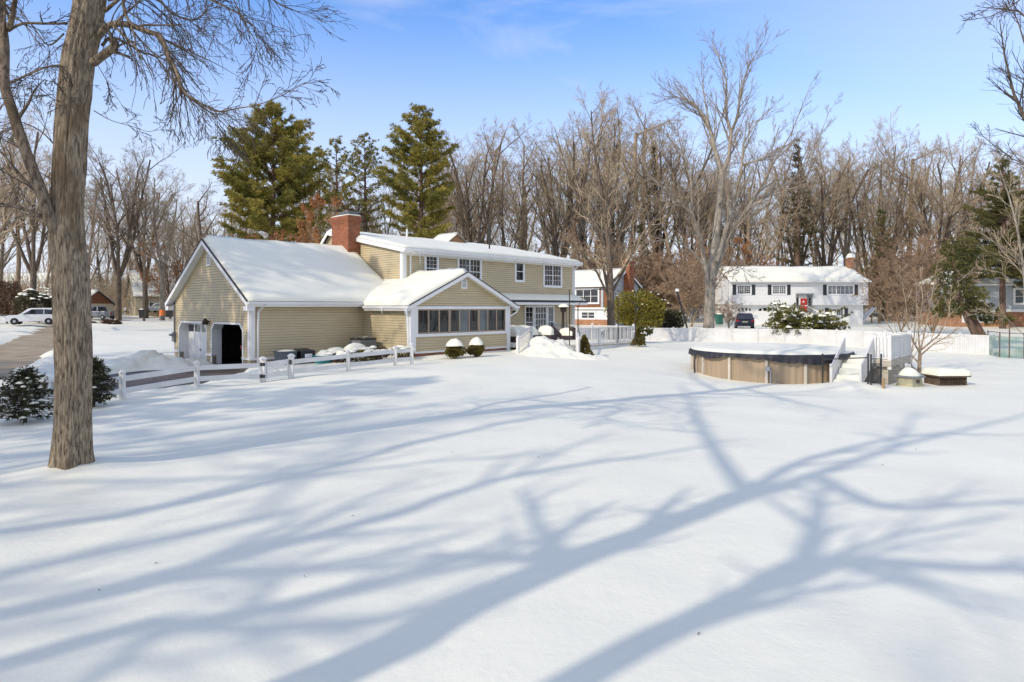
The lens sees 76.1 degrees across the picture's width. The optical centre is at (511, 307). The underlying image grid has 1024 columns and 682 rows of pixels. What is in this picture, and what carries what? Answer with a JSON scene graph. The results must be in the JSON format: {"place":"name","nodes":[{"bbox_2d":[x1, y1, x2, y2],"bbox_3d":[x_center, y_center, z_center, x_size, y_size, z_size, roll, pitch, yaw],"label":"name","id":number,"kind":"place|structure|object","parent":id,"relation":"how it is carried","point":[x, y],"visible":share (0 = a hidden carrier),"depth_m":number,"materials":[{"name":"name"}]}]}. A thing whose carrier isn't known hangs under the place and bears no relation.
{"place":"outdoors","nodes":[
{"label":"outdoors","id":0,"kind":"place"},
{"bbox_2d":[0,316,173,378],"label":"lane","id":1,"kind":"structure","parent":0,"point":[24,350],"depth_m":41.02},
{"bbox_2d":[4,308,52,324],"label":"parked car","id":2,"kind":"object","parent":1,"relation":"on","point":[36,314],"visible":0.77,"depth_m":65.27,"materials":[{"name":"white paint"}]},
{"bbox_2d":[0,364,247,400],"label":"driveway","id":3,"kind":"structure","parent":0,"point":[144,381],"depth_m":26.49,"materials":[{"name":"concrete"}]},
{"bbox_2d":[0,305,1023,681],"bbox_3d":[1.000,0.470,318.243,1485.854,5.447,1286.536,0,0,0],"label":"snow ground","id":4,"kind":"structure","parent":0,"point":[648,511],"depth_m":8.46,"materials":[{"name":"white snow"}]},
{"bbox_2d":[0,280,21,323],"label":"brown hedge","id":5,"kind":"object","parent":4,"relation":"on","point":[6,291],"visible":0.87,"depth_m":71.90,"materials":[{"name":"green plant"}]},
{"bbox_2d":[0,130,46,314],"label":"bare tree","id":6,"kind":"object","parent":4,"relation":"on","point":[18,267],"visible":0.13,"depth_m":84.17,"materials":[{"name":"brown plant"}]},
{"bbox_2d":[0,130,49,287],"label":"bare tree","id":7,"kind":"object","parent":4,"relation":"on","point":[3,252],"visible":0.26,"depth_m":84.80,"materials":[{"name":"brown plant"}]},
{"bbox_2d":[0,71,50,244],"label":"bare tree","id":8,"kind":"object","parent":4,"relation":"on","point":[3,233],"visible":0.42,"depth_m":56.01,"materials":[{"name":"brown plant"}]},
{"bbox_2d":[0,365,53,423],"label":"conifer","id":9,"kind":"object","parent":4,"relation":"on","point":[17,387],"visible":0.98,"depth_m":15.66,"materials":[{"name":"green plant"}]},
{"bbox_2d":[0,94,54,321],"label":"bare tree","id":10,"kind":"object","parent":4,"relation":"on","point":[32,265],"visible":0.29,"depth_m":78.91,"materials":[{"name":"brown plant"}]},
{"bbox_2d":[14,287,51,322],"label":"dark evergreen","id":11,"kind":"object","parent":4,"relation":"on","point":[44,300],"visible":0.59,"depth_m":71.10,"materials":[{"name":"green plant"}]},
{"bbox_2d":[40,289,114,317],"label":"garage","id":12,"kind":"structure","parent":4,"relation":"on","point":[98,298],"depth_m":102.32,"materials":[{"name":"brown"}]},
{"bbox_2d":[39,169,122,317],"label":"bare tree","id":13,"kind":"object","parent":4,"relation":"on","point":[93,207],"visible":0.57,"depth_m":83.54,"materials":[{"name":"brown plant"}]},
{"bbox_2d":[92,356,118,406],"bbox_3d":[-11.536,2.117,17.987,1.340,1.631,1.186,0,0,0],"label":"conifer","id":14,"kind":"object","parent":4,"relation":"on","point":[99,377],"visible":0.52,"depth_m":17.96,"materials":[{"name":"green plant"}]},
{"bbox_2d":[84,186,140,293],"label":"bare tree","id":15,"kind":"object","parent":4,"relation":"on","point":[108,255],"visible":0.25,"depth_m":134.31,"materials":[{"name":"brown plant"}]},
{"bbox_2d":[85,135,188,320],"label":"bare tree","id":16,"kind":"object","parent":4,"relation":"on","point":[116,245],"visible":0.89,"depth_m":87.61,"materials":[{"name":"brown plant"}]},
{"bbox_2d":[88,145,195,317],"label":"bare tree","id":17,"kind":"object","parent":4,"relation":"on","point":[139,264],"visible":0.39,"depth_m":103.70,"materials":[{"name":"brown plant"}]},
{"bbox_2d":[125,270,175,315],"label":"yellow house","id":18,"kind":"structure","parent":4,"relation":"on","point":[137,294],"depth_m":113.71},
{"bbox_2d":[107,167,194,319],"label":"bare tree","id":19,"kind":"object","parent":4,"relation":"on","point":[161,267],"visible":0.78,"depth_m":92.12,"materials":[{"name":"brown plant"}]},
{"bbox_2d":[134,239,183,318],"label":"leafy beech","id":20,"kind":"object","parent":4,"relation":"on","point":[170,270],"visible":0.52,"depth_m":97.53,"materials":[{"name":"brown plant"}]},
{"bbox_2d":[104,350,214,369],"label":"snow bank","id":21,"kind":"structure","parent":4,"relation":"on","point":[147,359],"depth_m":29.74,"materials":[{"name":"snow"}]},
{"bbox_2d":[136,209,194,318],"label":"bare tree","id":22,"kind":"object","parent":4,"relation":"on","point":[163,258],"visible":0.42,"depth_m":99.86,"materials":[{"name":"brown plant"}]},
{"bbox_2d":[123,178,224,272],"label":"bare tree","id":23,"kind":"object","parent":4,"relation":"on","point":[199,224],"visible":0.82,"depth_m":78.72,"materials":[{"name":"brown plant"}]},
{"bbox_2d":[0,0,355,469],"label":"tree","id":24,"kind":"object","parent":4,"relation":"on","point":[61,215],"visible":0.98,"depth_m":10.96,"materials":[{"name":"brown plant"}]},
{"bbox_2d":[0,343,414,410],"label":"rail fence","id":25,"kind":"object","parent":4,"relation":"on","point":[123,378],"visible":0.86,"depth_m":22.39,"materials":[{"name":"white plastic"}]},
{"bbox_2d":[210,100,342,242],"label":"white pine","id":26,"kind":"object","parent":4,"relation":"on","point":[257,200],"visible":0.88,"depth_m":77.59,"materials":[{"name":"green plant"}]},
{"bbox_2d":[246,193,343,243],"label":"leafy beech","id":27,"kind":"object","parent":4,"relation":"on","point":[310,216],"visible":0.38,"depth_m":70.44,"materials":[{"name":"brown plant"}]},
{"bbox_2d":[307,135,363,237],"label":"sparse pine","id":28,"kind":"object","parent":4,"relation":"on","point":[342,161],"visible":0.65,"depth_m":95.47,"materials":[{"name":"green plant"}]},
{"bbox_2d":[302,172,389,241],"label":"bare tree","id":29,"kind":"object","parent":4,"relation":"on","point":[346,202],"visible":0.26,"depth_m":99.75,"materials":[{"name":"brown plant"}]},
{"bbox_2d":[334,132,391,233],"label":"sparse pine","id":30,"kind":"object","parent":4,"relation":"on","point":[368,154],"visible":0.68,"depth_m":99.56,"materials":[{"name":"green plant"}]},
{"bbox_2d":[333,158,405,234],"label":"bare tree","id":31,"kind":"object","parent":4,"relation":"on","point":[374,216],"visible":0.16,"depth_m":108.21,"materials":[{"name":"brown plant"}]},
{"bbox_2d":[164,211,587,363],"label":"tan house","id":32,"kind":"structure","parent":4,"relation":"on","point":[343,282],"depth_m":33.19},
{"bbox_2d":[188,323,205,359],"bbox_3d":[-15.969,1.825,33.597,3.330,2.070,0.080,0,0,43],"label":"garage door","id":33,"kind":"structure","parent":32,"relation":"in","point":[196,331],"depth_m":33.92,"materials":[{"name":"white wood"}]},
{"bbox_2d":[416,306,506,336],"bbox_3d":[-2.432,0.675,33.265,0.080,1.470,6.300,0,0,43],"label":"sunroom window","id":34,"kind":"structure","parent":32,"relation":"in","point":[431,321],"depth_m":33.00,"materials":[{"name":"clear glass"}]},
{"bbox_2d":[457,257,481,279],"bbox_3d":[-2.499,-2.105,38.522,0.095,1.730,1.960,0,0,43],"label":"window","id":35,"kind":"structure","parent":32,"relation":"in","point":[474,265],"depth_m":38.68,"materials":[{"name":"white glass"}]},
{"bbox_2d":[543,263,561,287],"bbox_3d":[2.740,-2.155,44.205,0.095,1.630,2.000,0,0,43],"label":"window","id":36,"kind":"structure","parent":32,"relation":"in","point":[552,275],"depth_m":44.17,"materials":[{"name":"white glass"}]},
{"bbox_2d":[371,102,459,238],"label":"white pine","id":37,"kind":"object","parent":4,"relation":"on","point":[431,200],"visible":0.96,"depth_m":82.68,"materials":[{"name":"green plant"}]},
{"bbox_2d":[444,338,466,358],"bbox_3d":[-2.615,1.972,30.239,1.032,1.088,0.912,0,0,24],"label":"boxwood","id":38,"kind":"object","parent":4,"relation":"on","point":[455,344],"visible":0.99,"depth_m":30.01,"materials":[{"name":"green plant"}]},
{"bbox_2d":[416,146,515,244],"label":"bare tree","id":39,"kind":"object","parent":4,"relation":"on","point":[447,221],"visible":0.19,"depth_m":100.03,"materials":[{"name":"brown plant"}]},
{"bbox_2d":[421,112,544,243],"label":"bare tree","id":40,"kind":"object","parent":4,"relation":"on","point":[460,198],"visible":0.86,"depth_m":96.65,"materials":[{"name":"brown plant"}]},
{"bbox_2d":[441,118,535,244],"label":"bare tree","id":41,"kind":"object","parent":4,"relation":"on","point":[499,177],"visible":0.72,"depth_m":100.91,"materials":[{"name":"brown plant"}]},
{"bbox_2d":[0,206,989,316],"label":"woods","id":42,"kind":"object","parent":4,"relation":"on","point":[109,290],"visible":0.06,"depth_m":123.02,"materials":[{"name":"brown plant"}]},
{"bbox_2d":[461,126,548,250],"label":"bare tree","id":43,"kind":"object","parent":4,"relation":"on","point":[503,238],"visible":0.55,"depth_m":101.75,"materials":[{"name":"brown plant"}]},
{"bbox_2d":[450,136,561,252],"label":"bare tree","id":44,"kind":"object","parent":4,"relation":"on","point":[525,228],"visible":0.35,"depth_m":109.96,"materials":[{"name":"brown plant"}]},
{"bbox_2d":[496,124,541,249],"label":"bare tree","id":45,"kind":"object","parent":4,"relation":"on","point":[518,176],"visible":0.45,"depth_m":108.09,"materials":[{"name":"brown plant"}]},
{"bbox_2d":[517,126,598,254],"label":"bare tree","id":46,"kind":"object","parent":4,"relation":"on","point":[544,213],"visible":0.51,"depth_m":103.02,"materials":[{"name":"brown plant"}]},
{"bbox_2d":[512,336,610,359],"bbox_3d":[2.585,2.155,33.785,6.370,1.336,6.370,0,0,0],"label":"snow pile","id":47,"kind":"object","parent":4,"relation":"on","point":[541,346],"visible":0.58,"depth_m":32.43,"materials":[{"name":"snow"}]},
{"bbox_2d":[513,108,629,257],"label":"bare tree","id":48,"kind":"object","parent":4,"relation":"on","point":[554,233],"visible":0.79,"depth_m":100.16,"materials":[{"name":"brown plant"}]},
{"bbox_2d":[510,322,634,353],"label":"picket fence","id":49,"kind":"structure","parent":4,"relation":"on","point":[598,342],"depth_m":37.69,"materials":[{"name":"white wood"}]},
{"bbox_2d":[534,220,613,269],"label":"brush sapling","id":50,"kind":"object","parent":4,"relation":"on","point":[571,243],"visible":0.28,"depth_m":90.20,"materials":[{"name":"brown plant"}]},
{"bbox_2d":[534,103,642,267],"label":"bare tree","id":51,"kind":"object","parent":4,"relation":"on","point":[580,243],"visible":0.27,"depth_m":115.79,"materials":[{"name":"brown plant"}]},
{"bbox_2d":[549,99,633,266],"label":"bare tree","id":52,"kind":"object","parent":4,"relation":"on","point":[581,226],"visible":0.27,"depth_m":115.81,"materials":[{"name":"brown plant"}]},
{"bbox_2d":[537,82,663,261],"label":"bare tree","id":53,"kind":"object","parent":4,"relation":"on","point":[628,222],"visible":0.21,"depth_m":117.75,"materials":[{"name":"brown plant"}]},
{"bbox_2d":[575,259,641,325],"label":"shingled house","id":54,"kind":"structure","parent":4,"relation":"on","point":[586,282],"depth_m":77.00,"materials":[{"name":"white wood"}]},
{"bbox_2d":[548,87,685,339],"bbox_3d":[8.151,-7.340,50.171,11.162,19.810,5.737,0,0,0],"label":"bare tree","id":55,"kind":"object","parent":4,"relation":"on","point":[603,232],"visible":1,"depth_m":50.10,"materials":[{"name":"brown plant"}]},
{"bbox_2d":[596,237,661,306],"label":"brush sapling","id":56,"kind":"object","parent":4,"relation":"on","point":[639,278],"visible":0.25,"depth_m":86.47,"materials":[{"name":"brown plant"}]},
{"bbox_2d":[603,288,667,327],"bbox_3d":[11.733,0.333,61.728,6.397,4.272,4.714,0,0,65],"label":"rhododendron","id":57,"kind":"object","parent":4,"relation":"on","point":[656,312],"visible":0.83,"depth_m":60.50,"materials":[{"name":"green plant"}]},
{"bbox_2d":[591,92,694,310],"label":"bare tree","id":58,"kind":"object","parent":4,"relation":"on","point":[645,134],"visible":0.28,"depth_m":119.32,"materials":[{"name":"brown plant"}]},
{"bbox_2d":[561,98,730,258],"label":"bare tree","id":59,"kind":"object","parent":4,"relation":"on","point":[636,134],"visible":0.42,"depth_m":111.95,"materials":[{"name":"brown plant"}]},
{"bbox_2d":[644,308,684,327],"bbox_3d":[15.129,1.298,64.979,4.292,2.643,3.614,0,0,45],"label":"rhododendron","id":60,"kind":"object","parent":4,"relation":"on","point":[668,317],"visible":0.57,"depth_m":64.08,"materials":[{"name":"green plant"}]},
{"bbox_2d":[632,235,699,310],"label":"brush sapling","id":61,"kind":"object","parent":4,"relation":"on","point":[667,296],"visible":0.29,"depth_m":88.65,"materials":[{"name":"brown plant"}]},
{"bbox_2d":[636,116,704,313],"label":"bare tree","id":62,"kind":"object","parent":4,"relation":"on","point":[664,225],"visible":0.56,"depth_m":105.48,"materials":[{"name":"brown plant"}]},
{"bbox_2d":[654,245,704,320],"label":"brush sapling","id":63,"kind":"object","parent":4,"relation":"on","point":[673,293],"visible":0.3,"depth_m":85.44,"materials":[{"name":"brown plant"}]},
{"bbox_2d":[616,112,758,268],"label":"bare tree","id":64,"kind":"object","parent":4,"relation":"on","point":[650,202],"visible":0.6,"depth_m":105.33,"materials":[{"name":"brown plant"}]},
{"bbox_2d":[637,127,741,318],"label":"bare tree","id":65,"kind":"object","parent":4,"relation":"on","point":[705,218],"visible":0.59,"depth_m":102.80,"materials":[{"name":"brown plant"}]},
{"bbox_2d":[649,232,738,326],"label":"brush clump","id":66,"kind":"object","parent":4,"relation":"on","point":[683,296],"visible":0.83,"depth_m":73.49,"materials":[{"name":"brown plant"}]},
{"bbox_2d":[662,141,750,316],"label":"bare tree","id":67,"kind":"object","parent":4,"relation":"on","point":[710,240],"visible":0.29,"depth_m":110.42,"materials":[{"name":"brown plant"}]},
{"bbox_2d":[621,16,843,327],"bbox_3d":[20.631,-12.000,61.673,22.873,30.362,9.600,0,0,-19],"label":"bare tree","id":68,"kind":"object","parent":4,"relation":"on","point":[718,248],"visible":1,"depth_m":61.62,"materials":[{"name":"grey plant"}]},
{"bbox_2d":[678,124,789,264],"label":"bare tree","id":69,"kind":"object","parent":4,"relation":"on","point":[721,155],"visible":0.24,"depth_m":110.98,"materials":[{"name":"brown plant"}]},
{"bbox_2d":[705,135,801,265],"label":"bare tree","id":70,"kind":"object","parent":4,"relation":"on","point":[752,221],"visible":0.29,"depth_m":107.53,"materials":[{"name":"brown plant"}]},
{"bbox_2d":[727,237,786,265],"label":"leafy beech","id":71,"kind":"object","parent":4,"relation":"on","point":[738,239],"visible":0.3,"depth_m":97.27,"materials":[{"name":"brown plant"}]},
{"bbox_2d":[707,154,812,265],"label":"bare tree","id":72,"kind":"object","parent":4,"relation":"on","point":[763,242],"visible":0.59,"depth_m":101.16,"materials":[{"name":"brown plant"}]},
{"bbox_2d":[688,343,854,383],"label":"swimming pool","id":73,"kind":"structure","parent":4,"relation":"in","point":[779,363],"depth_m":26.82,"materials":[{"name":"metal"}]},
{"bbox_2d":[733,140,814,265],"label":"bare tree","id":74,"kind":"object","parent":4,"relation":"on","point":[777,254],"visible":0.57,"depth_m":102.12,"materials":[{"name":"brown plant"}]},
{"bbox_2d":[585,327,992,354],"bbox_3d":[15.534,2.499,53.587,37.696,1.659,8.097,0,0,27],"label":"privacy fence","id":75,"kind":"object","parent":4,"relation":"on","point":[976,344],"visible":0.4,"depth_m":53.41,"materials":[{"name":"white plastic"}]},
{"bbox_2d":[715,253,871,324],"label":"white house","id":76,"kind":"structure","parent":4,"relation":"on","point":[818,288],"depth_m":79.49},
{"bbox_2d":[771,139,826,265],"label":"spruce","id":77,"kind":"object","parent":4,"relation":"on","point":[798,250],"visible":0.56,"depth_m":99.73,"materials":[{"name":"plant"}]},
{"bbox_2d":[740,146,871,265],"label":"bare tree","id":78,"kind":"object","parent":4,"relation":"on","point":[803,238],"visible":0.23,"depth_m":114.03,"materials":[{"name":"brown plant"}]},
{"bbox_2d":[761,300,853,334],"bbox_3d":[24.778,0.832,55.171,7.890,3.128,4.121,0,0,0],"label":"snowy juniper","id":79,"kind":"object","parent":4,"relation":"on","point":[795,318],"visible":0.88,"depth_m":54.47,"materials":[{"name":"green plant"}]},
{"bbox_2d":[773,139,872,265],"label":"bare tree","id":80,"kind":"object","parent":4,"relation":"on","point":[815,254],"visible":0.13,"depth_m":143.51,"materials":[{"name":"brown plant"}]},
{"bbox_2d":[759,135,905,265],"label":"bare tree","id":81,"kind":"object","parent":4,"relation":"on","point":[831,211],"visible":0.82,"depth_m":105.76,"materials":[{"name":"brown plant"}]},
{"bbox_2d":[800,135,871,265],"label":"bare tree","id":82,"kind":"object","parent":4,"relation":"on","point":[846,241],"visible":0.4,"depth_m":118.94,"materials":[{"name":"brown plant"}]},
{"bbox_2d":[822,353,881,385],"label":"chain link gate","id":83,"kind":"structure","parent":4,"relation":"on","point":[876,373],"depth_m":24.89,"materials":[{"name":"black metal"}]},
{"bbox_2d":[830,330,911,383],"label":"pool deck","id":84,"kind":"structure","parent":4,"relation":"on","point":[895,352],"depth_m":26.45,"materials":[{"name":"white wood"}]},
{"bbox_2d":[810,124,942,272],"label":"bare tree","id":85,"kind":"object","parent":4,"relation":"on","point":[881,200],"visible":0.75,"depth_m":105.28,"materials":[{"name":"brown plant"}]},
{"bbox_2d":[812,105,943,316],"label":"bare tree","id":86,"kind":"object","parent":4,"relation":"on","point":[855,240],"visible":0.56,"depth_m":108.77,"materials":[{"name":"brown plant"}]},
{"bbox_2d":[856,208,907,320],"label":"spruce","id":87,"kind":"object","parent":4,"relation":"on","point":[882,221],"visible":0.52,"depth_m":91.83,"materials":[{"name":"plant"}]},
{"bbox_2d":[857,247,915,316],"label":"brush sapling","id":88,"kind":"object","parent":4,"relation":"on","point":[876,285],"visible":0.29,"depth_m":90.21,"materials":[{"name":"brown plant"}]},
{"bbox_2d":[852,247,933,331],"bbox_3d":[37.143,-1.211,61.872,7.567,8.873,6.888,0,0,-10],"label":"brush clump","id":89,"kind":"object","parent":4,"relation":"on","point":[897,303],"visible":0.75,"depth_m":61.87,"materials":[{"name":"brown plant"}]},
{"bbox_2d":[861,228,949,320],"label":"brush sapling","id":90,"kind":"object","parent":4,"relation":"on","point":[886,254],"visible":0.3,"depth_m":89.28,"materials":[{"name":"brown plant"}]},
{"bbox_2d":[893,367,925,386],"bbox_3d":[15.738,2.840,25.900,0.840,0.938,0.800,0,0,-29],"label":"pool filter box","id":91,"kind":"object","parent":4,"relation":"on","point":[909,377],"visible":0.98,"depth_m":25.68,"materials":[{"name":"beige paint"}]},
{"bbox_2d":[872,139,960,250],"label":"bare tree","id":92,"kind":"object","parent":4,"relation":"on","point":[924,190],"visible":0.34,"depth_m":111.77,"materials":[{"name":"brown plant"}]},
{"bbox_2d":[874,258,965,372],"bbox_3d":[19.501,0.503,30.833,4.026,5.798,2.460,0,0,0],"label":"ornamental tree","id":93,"kind":"object","parent":4,"relation":"on","point":[919,360],"visible":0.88,"depth_m":30.89,"materials":[{"name":"brown plant"}]},
{"bbox_2d":[879,241,982,331],"bbox_3d":[38.525,-1.497,60.254,8.141,9.547,7.411,0,0,31],"label":"brush clump","id":94,"kind":"object","parent":4,"relation":"on","point":[926,305],"visible":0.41,"depth_m":59.92,"materials":[{"name":"brown plant"}]},
{"bbox_2d":[849,128,1023,316],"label":"bare tree","id":95,"kind":"object","parent":4,"relation":"on","point":[905,219],"visible":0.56,"depth_m":106.51,"materials":[{"name":"brown plant"}]},
{"bbox_2d":[882,127,994,262],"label":"bare tree","id":96,"kind":"object","parent":4,"relation":"on","point":[953,203],"visible":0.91,"depth_m":100.37,"materials":[{"name":"brown plant"}]},
{"bbox_2d":[921,367,970,385],"bbox_3d":[17.613,2.882,26.575,1.360,0.906,1.050,0,0,-3],"label":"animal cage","id":97,"kind":"object","parent":4,"relation":"on","point":[939,375],"visible":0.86,"depth_m":26.20,"materials":[{"name":"brown wood"}]},
{"bbox_2d":[888,129,1020,247],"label":"bare tree","id":98,"kind":"object","parent":4,"relation":"on","point":[964,214],"visible":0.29,"depth_m":114.46,"materials":[{"name":"brown plant"}]},
{"bbox_2d":[915,267,1023,326],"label":"brick house","id":99,"kind":"structure","parent":4,"relation":"on","point":[1015,301],"depth_m":73.52,"materials":[{"name":"red"}]},
{"bbox_2d":[927,235,1016,334],"bbox_3d":[31.524,-1.144,45.316,6.088,7.999,3.694,0,0,-14],"label":"leaning cedar","id":100,"kind":"object","parent":4,"relation":"on","point":[970,301],"visible":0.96,"depth_m":44.95,"materials":[{"name":"green plant"}]},
{"bbox_2d":[932,146,1023,259],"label":"bare tree","id":101,"kind":"object","parent":4,"relation":"on","point":[1019,187],"visible":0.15,"depth_m":106.85,"materials":[{"name":"brown plant"}]},
{"bbox_2d":[937,157,1023,328],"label":"cedar","id":102,"kind":"object","parent":4,"relation":"on","point":[991,218],"visible":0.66,"depth_m":69.49,"materials":[{"name":"green plant"}]},
{"bbox_2d":[956,151,1023,334],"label":"thin tree","id":103,"kind":"object","parent":4,"relation":"on","point":[1021,248],"visible":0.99,"depth_m":33.98,"materials":[{"name":"brown plant"}]},
{"bbox_2d":[958,0,1023,168],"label":"corner tree","id":104,"kind":"object","parent":4,"relation":"on","point":[1008,79],"visible":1,"depth_m":21.29,"materials":[{"name":"brown plant"}]},
{"bbox_2d":[987,321,1023,358],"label":"netting fence","id":105,"kind":"object","parent":4,"relation":"on","point":[1018,352],"visible":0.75,"depth_m":39.64,"materials":[{"name":"green metal"}]},
{"bbox_2d":[988,203,1023,287],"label":"bare tree","id":106,"kind":"object","parent":4,"relation":"on","point":[1015,273],"visible":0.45,"depth_m":69.91,"materials":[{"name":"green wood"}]},
{"bbox_2d":[0,0,1023,303],"label":"sky","id":107,"kind":"structure","parent":0,"point":[469,61],"materials":[{"name":"blue"}]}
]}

